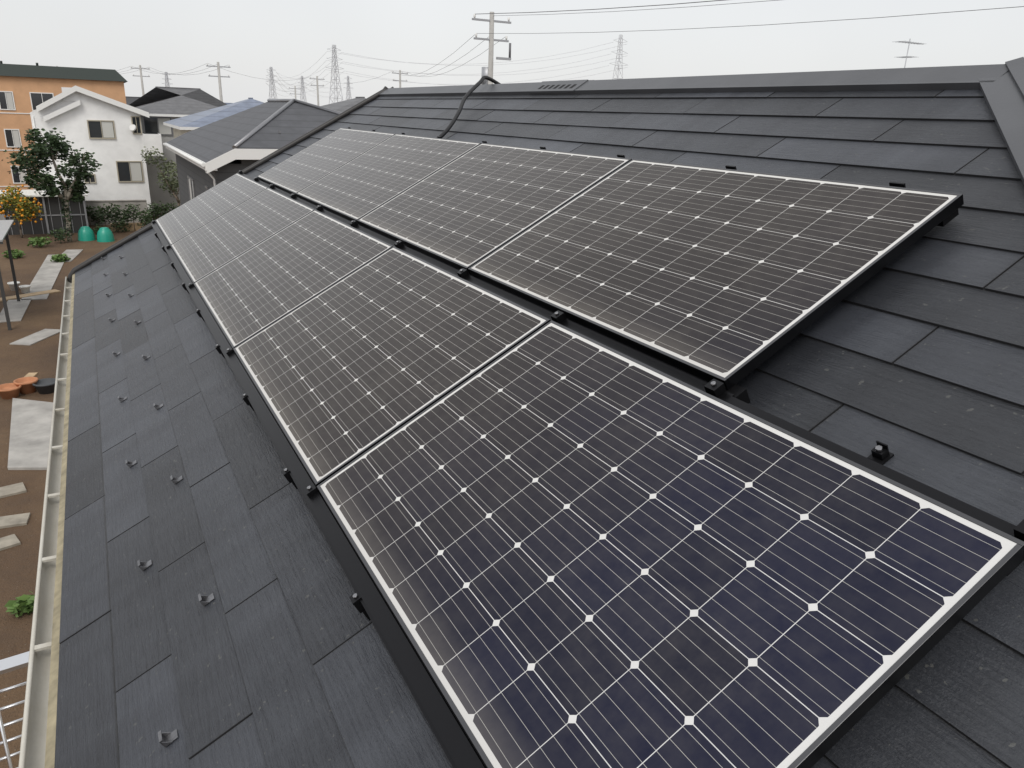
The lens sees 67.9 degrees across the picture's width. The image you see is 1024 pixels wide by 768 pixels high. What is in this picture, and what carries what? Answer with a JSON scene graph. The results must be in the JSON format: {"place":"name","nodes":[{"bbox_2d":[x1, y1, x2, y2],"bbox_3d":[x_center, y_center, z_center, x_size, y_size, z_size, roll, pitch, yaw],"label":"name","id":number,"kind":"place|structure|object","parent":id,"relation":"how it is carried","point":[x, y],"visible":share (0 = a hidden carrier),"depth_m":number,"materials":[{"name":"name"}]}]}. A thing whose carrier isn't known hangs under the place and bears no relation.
{"place":"outdoors","nodes":[
{"label":"outdoors","id":0,"kind":"place"},
{"bbox_2d":[0,249,82,344],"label":"garden path","id":1,"kind":"structure","parent":0,"point":[46,276],"depth_m":30.85,"materials":[{"name":"concrete"}]},
{"bbox_2d":[19,285,30,293],"bbox_3d":[-20.195,-3.924,31.539,0.420,0.300,0.410,-8,22,-27],"label":"white bucket","id":2,"kind":"object","parent":1,"relation":"on","point":[25,289],"visible":1,"depth_m":31.46,"materials":[{"name":"white plastic"}]},
{"bbox_2d":[0,216,158,767],"bbox_3d":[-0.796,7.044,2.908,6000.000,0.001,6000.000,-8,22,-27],"label":"ground","id":3,"kind":"structure","parent":0,"point":[18,569],"depth_m":18.05,"materials":[{"name":"soil"}]},
{"bbox_2d":[0,220,19,329],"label":"pergola carport","id":4,"kind":"object","parent":3,"relation":"on","point":[5,226],"visible":1,"depth_m":27.82,"materials":[{"name":"grey metal"}]},
{"bbox_2d":[0,383,21,399],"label":"terracotta pot","id":5,"kind":"object","parent":3,"relation":"on","point":[9,391],"visible":1,"depth_m":20.42,"materials":[{"name":"orange ceramic"}]},
{"bbox_2d":[7,281,19,290],"bbox_3d":[-20.931,-4.111,31.963,0.462,0.320,0.450,-8,22,-27],"label":"white bucket","id":6,"kind":"object","parent":3,"relation":"on","point":[11,286],"visible":0.78,"depth_m":31.84,"materials":[{"name":"white plastic"}]},
{"bbox_2d":[0,651,28,767],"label":"step ladder","id":7,"kind":"object","parent":3,"relation":"on","point":[13,663],"visible":0.34,"depth_m":7.56,"materials":[{"name":"silver metal"}]},
{"bbox_2d":[0,482,30,550],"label":"stepping stones","id":8,"kind":"object","parent":3,"relation":"on","point":[12,540],"visible":1,"depth_m":14.50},
{"bbox_2d":[0,184,43,237],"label":"citrus tree","id":9,"kind":"object","parent":3,"relation":"on","point":[23,210],"visible":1,"depth_m":43.01,"materials":[{"name":"green plant"}]},
{"bbox_2d":[13,377,37,393],"bbox_3d":[-13.337,0.056,20.893,0.588,0.350,0.573,-8,22,-27],"label":"terracotta pot","id":10,"kind":"object","parent":3,"relation":"on","point":[27,387],"visible":0.97,"depth_m":20.79,"materials":[{"name":"orange ceramic"}]},
{"bbox_2d":[7,398,52,469],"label":"concrete slab","id":11,"kind":"structure","parent":3,"relation":"on","point":[30,430],"depth_m":18.15,"materials":[{"name":"grey concrete"}]},
{"bbox_2d":[1,236,70,616],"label":"garden plants","id":12,"kind":"object","parent":3,"relation":"on","point":[23,603],"visible":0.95,"depth_m":11.99,"materials":[{"name":"green plant"}]},
{"bbox_2d":[32,378,54,393],"bbox_3d":[-12.844,0.080,20.951,0.630,0.300,0.614,-8,22,-27],"label":"dark pot","id":13,"kind":"object","parent":3,"relation":"on","point":[45,386],"visible":0.84,"depth_m":20.84,"materials":[{"name":"grey plastic"}]},
{"bbox_2d":[0,189,88,234],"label":"fence","id":14,"kind":"object","parent":3,"relation":"on","point":[51,215],"visible":0.59,"depth_m":45.41,"materials":[{"name":"dark painted wood"},{"name":"wire mesh"}]},
{"bbox_2d":[2,127,101,241],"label":"pollarded tree","id":15,"kind":"object","parent":3,"relation":"on","point":[75,189],"visible":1,"depth_m":41.56,"materials":[{"name":"green plant"}]},
{"bbox_2d":[44,274,74,767],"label":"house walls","id":16,"kind":"structure","parent":3,"relation":"on","point":[51,722],"depth_m":2.86,"materials":[{"name":"beige paint"}]},
{"bbox_2d":[18,277,71,767],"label":"roof gutter","id":17,"kind":"object","parent":16,"relation":"attached to","point":[33,741],"visible":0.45,"depth_m":2.98,"materials":[{"name":"beige plastic"}]},
{"bbox_2d":[54,90,1023,767],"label":"roof slates","id":18,"kind":"object","parent":16,"relation":"on","point":[274,654],"visible":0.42,"depth_m":2.30,"materials":[{"name":"grey stone"}]},
{"bbox_2d":[101,256,214,747],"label":"snow guards","id":19,"kind":"object","parent":18,"relation":"on","point":[165,739],"visible":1,"depth_m":2.71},
{"bbox_2d":[437,76,500,137],"bbox_3d":[-0.332,-2.250,6.440,2.042,0.716,0.270,-28,35,-55],"label":"cable conduit","id":20,"kind":"object","parent":18,"relation":"on","point":[460,108],"visible":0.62,"depth_m":6.30,"materials":[{"name":"black plastic"}]},
{"bbox_2d":[152,127,1023,767],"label":"panel mounting rails","id":21,"kind":"object","parent":18,"relation":"on","point":[444,723],"visible":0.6,"depth_m":2.06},
{"bbox_2d":[155,173,267,244],"bbox_3d":[-2.968,-1.734,7.430,0.990,0.036,1.650,-36,32,-14],"label":"solar panel","id":22,"kind":"object","parent":21,"relation":"on","point":[203,209],"visible":0.75,"depth_m":7.33,"materials":[{"name":"black glass"}]},
{"bbox_2d":[170,188,314,282],"bbox_3d":[-2.190,-1.220,6.054,0.990,0.036,1.650,-36,32,-14],"label":"solar panel","id":23,"kind":"object","parent":21,"relation":"on","point":[228,236],"visible":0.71,"depth_m":5.93,"materials":[{"name":"black glass"}]},
{"bbox_2d":[193,210,392,347],"bbox_3d":[-1.412,-0.706,4.678,0.990,0.036,1.650,-36,32,-14],"label":"solar panel","id":24,"kind":"object","parent":21,"relation":"on","point":[254,290],"visible":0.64,"depth_m":4.52,"materials":[{"name":"black glass"}]},
{"bbox_2d":[257,128,394,196],"bbox_3d":[-1.750,-2.073,6.986,0.990,0.035,1.650,-36,32,-14],"label":"solar panel","id":25,"kind":"object","parent":21,"relation":"on","point":[315,162],"visible":0.78,"depth_m":6.88,"materials":[{"name":"black glass"}]},
{"bbox_2d":[296,134,480,224],"bbox_3d":[-0.971,-1.559,5.610,0.990,0.035,1.650,-36,32,-14],"label":"solar panel","id":26,"kind":"object","parent":21,"relation":"on","point":[371,179],"visible":0.78,"depth_m":5.47,"materials":[{"name":"black glass"}]},
{"bbox_2d":[233,246,549,485],"bbox_3d":[-0.633,-0.193,3.303,0.990,0.036,1.650,-36,32,-14],"label":"solar panel","id":27,"kind":"object","parent":21,"relation":"on","point":[346,370],"visible":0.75,"depth_m":3.08,"materials":[{"name":"black glass"}]},
{"bbox_2d":[357,143,631,273],"bbox_3d":[-0.193,-1.045,4.235,0.990,0.035,1.650,-36,32,-14],"label":"solar panel","id":28,"kind":"object","parent":21,"relation":"on","point":[472,207],"visible":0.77,"depth_m":4.05,"materials":[{"name":"black glass"}]},
{"bbox_2d":[317,320,1023,767],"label":"solar panel","id":29,"kind":"object","parent":21,"relation":"on","point":[573,548],"visible":1,"depth_m":1.64,"materials":[{"name":"black glass"}]},
{"bbox_2d":[468,159,963,389],"bbox_3d":[0.585,-0.532,2.859,0.990,0.035,1.650,-36,32,-14],"label":"solar panel","id":30,"kind":"object","parent":21,"relation":"on","point":[729,278],"visible":1,"depth_m":2.58,"materials":[{"name":"black glass"}]},
{"bbox_2d":[68,57,1023,282],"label":"roof ridge cap","id":31,"kind":"object","parent":16,"relation":"on","point":[1000,87],"visible":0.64,"depth_m":3.73,"materials":[{"name":"grey metal"}]},
{"bbox_2d":[0,61,127,189],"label":"apartment building","id":32,"kind":"structure","parent":3,"relation":"on","point":[25,90],"depth_m":60.43,"materials":[{"name":"painted stucco"},{"name":"glass"}]},
{"bbox_2d":[0,222,145,376],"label":"wooden planks","id":33,"kind":"object","parent":3,"relation":"on","point":[137,227],"visible":0.43,"depth_m":31.58,"materials":[{"name":"brown wood"}]},
{"bbox_2d":[0,199,147,224],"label":"hedge","id":34,"kind":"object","parent":3,"relation":"on","point":[121,203],"depth_m":49.65,"materials":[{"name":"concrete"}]},
{"bbox_2d":[78,226,95,240],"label":"compost bin","id":35,"kind":"object","parent":3,"relation":"on","point":[85,233],"visible":1,"depth_m":43.67,"materials":[{"name":"teal plastic"}]},
{"bbox_2d":[30,85,162,218],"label":"white house","id":36,"kind":"structure","parent":3,"relation":"on","point":[110,134],"depth_m":48.94,"materials":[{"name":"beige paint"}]},
{"bbox_2d":[97,227,114,241],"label":"compost bin","id":37,"kind":"object","parent":3,"relation":"on","point":[104,234],"visible":1,"depth_m":43.58,"materials":[{"name":"teal plastic"}]},
{"bbox_2d":[48,201,178,242],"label":"hedge shrub","id":38,"kind":"object","parent":3,"relation":"on","point":[148,219],"visible":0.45,"depth_m":47.18,"materials":[{"name":"green plant"}]},
{"bbox_2d":[141,146,180,205],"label":"olive tree","id":39,"kind":"object","parent":3,"relation":"on","point":[173,184],"visible":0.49,"depth_m":48.13,"materials":[{"name":"green plant"}]},
{"bbox_2d":[129,86,226,215],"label":"grey house","id":40,"kind":"structure","parent":3,"relation":"on","point":[160,105],"depth_m":53.93,"materials":[{"name":"stone"}]},
{"bbox_2d":[163,98,263,137],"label":"blue house roof","id":41,"kind":"structure","parent":3,"relation":"on","point":[183,125],"depth_m":43.98,"materials":[{"name":"metal"}]},
{"bbox_2d":[163,99,341,204],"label":"neighboring house","id":42,"kind":"structure","parent":3,"relation":"on","point":[210,155],"depth_m":25.51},
{"bbox_2d":[321,97,365,111],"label":"house roof","id":43,"kind":"structure","parent":3,"relation":"on","point":[342,106],"depth_m":43.18,"materials":[{"name":"grey metal"}]},
{"bbox_2d":[162,35,627,103],"bbox_3d":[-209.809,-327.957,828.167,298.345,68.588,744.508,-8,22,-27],"label":"transmission towers","id":44,"kind":"structure","parent":3,"relation":"on","point":[302,80],"depth_m":579.51,"materials":[{"name":"grey metal"}]},
{"bbox_2d":[57,0,1023,105],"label":"utility poles","id":45,"kind":"object","parent":3,"relation":"on","point":[487,71],"visible":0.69,"depth_m":33.31,"materials":[{"name":"concrete"}]},
{"bbox_2d":[125,96,139,104],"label":"house","id":46,"kind":"structure","parent":0,"point":[129,100],"depth_m":124.20,"materials":[{"name":"silver metal"}]},
{"bbox_2d":[0,0,1023,105],"label":"sky","id":47,"kind":"structure","parent":0,"point":[251,37],"materials":[{"name":"white"}]},
{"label":"house","id":48,"kind":"structure","parent":0,"visible":0},
{"bbox_2d":[896,39,923,67],"bbox_3d":[16.414,-12.669,31.858,1.600,3.292,0.800,-8,22,-27],"label":"tv antenna","id":49,"kind":"object","parent":48,"relation":"on","point":[907,56],"visible":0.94,"depth_m":31.41,"materials":[{"name":"grey metal"}]}
]}

